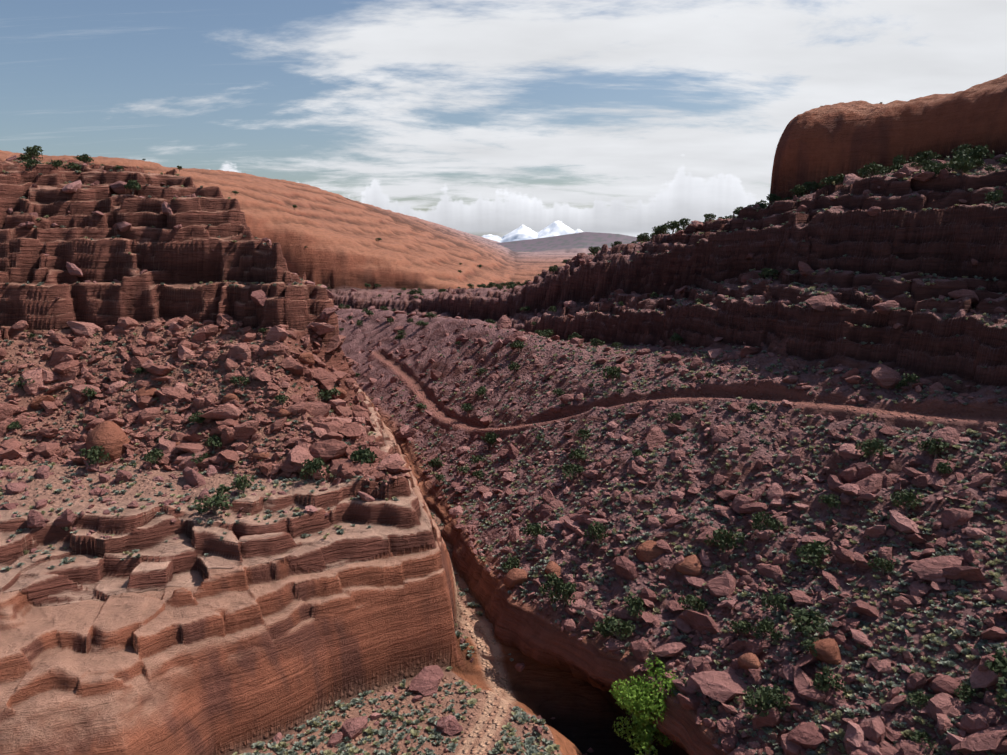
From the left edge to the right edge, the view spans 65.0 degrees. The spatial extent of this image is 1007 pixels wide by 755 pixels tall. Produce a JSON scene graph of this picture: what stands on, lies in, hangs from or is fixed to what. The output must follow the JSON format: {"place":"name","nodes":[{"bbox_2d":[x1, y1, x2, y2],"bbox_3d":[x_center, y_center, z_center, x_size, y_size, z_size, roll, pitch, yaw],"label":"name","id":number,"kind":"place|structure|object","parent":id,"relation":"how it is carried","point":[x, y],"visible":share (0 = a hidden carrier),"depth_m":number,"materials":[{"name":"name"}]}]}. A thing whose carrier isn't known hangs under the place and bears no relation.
{"place":"outdoors","nodes":[
{"label":"outdoors","id":0,"kind":"place"},
{"bbox_2d":[0,74,1006,754],"bbox_3d":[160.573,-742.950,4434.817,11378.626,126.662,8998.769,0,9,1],"label":"canyon terrain","id":1,"kind":"structure","parent":0,"point":[246,634],"depth_m":102.16,"materials":[{"name":"brown stone"}]},
{"bbox_2d":[29,352,841,670],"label":"boulders","id":2,"kind":"object","parent":1,"relation":"on","point":[111,438],"visible":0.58,"depth_m":95.81,"materials":[{"name":"brown stone"}]},
{"bbox_2d":[0,154,1006,754],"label":"boulders","id":3,"kind":"object","parent":1,"relation":"on","point":[864,482],"visible":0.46,"depth_m":96.85,"materials":[{"name":"brown stone"}]},
{"bbox_2d":[0,163,1006,754],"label":"stones","id":4,"kind":"object","parent":1,"relation":"on","point":[784,649],"visible":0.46,"depth_m":93.36,"materials":[{"name":"brown stone"}]},
{"bbox_2d":[0,102,1006,754],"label":"low shrubs","id":5,"kind":"object","parent":1,"relation":"on","point":[866,688],"visible":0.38,"depth_m":84.03,"materials":[{"name":"green plant"}]},
{"bbox_2d":[0,159,1006,754],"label":"grass tufts","id":6,"kind":"object","parent":1,"relation":"on","point":[718,663],"visible":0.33,"depth_m":82.67,"materials":[{"name":"green plant"}]},
{"bbox_2d":[7,144,1006,752],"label":"bushes","id":7,"kind":"object","parent":1,"relation":"on","point":[967,158],"visible":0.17,"depth_m":94.89,"materials":[{"name":"green plant"}]},
{"bbox_2d":[609,657,677,754],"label":"cottonwood tree","id":8,"kind":"object","parent":1,"relation":"on","point":[640,702],"visible":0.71,"depth_m":75.49,"materials":[{"name":"plant"}]},
{"bbox_2d":[0,0,1006,237],"label":"sky","id":9,"kind":"structure","parent":0,"point":[480,118],"materials":[{"name":"blue"}]},
{"bbox_2d":[481,221,582,242],"bbox_3d":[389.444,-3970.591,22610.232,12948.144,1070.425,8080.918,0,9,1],"label":"mountain terrain","id":10,"kind":"structure","parent":0,"point":[555,228],"depth_m":22813.58,"materials":[{"name":"white snow"}]},
{"bbox_2d":[496,232,649,252],"bbox_3d":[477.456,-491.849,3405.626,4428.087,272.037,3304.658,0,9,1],"label":"hill","id":11,"kind":"structure","parent":0,"point":[581,242],"depth_m":3350.40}
]}

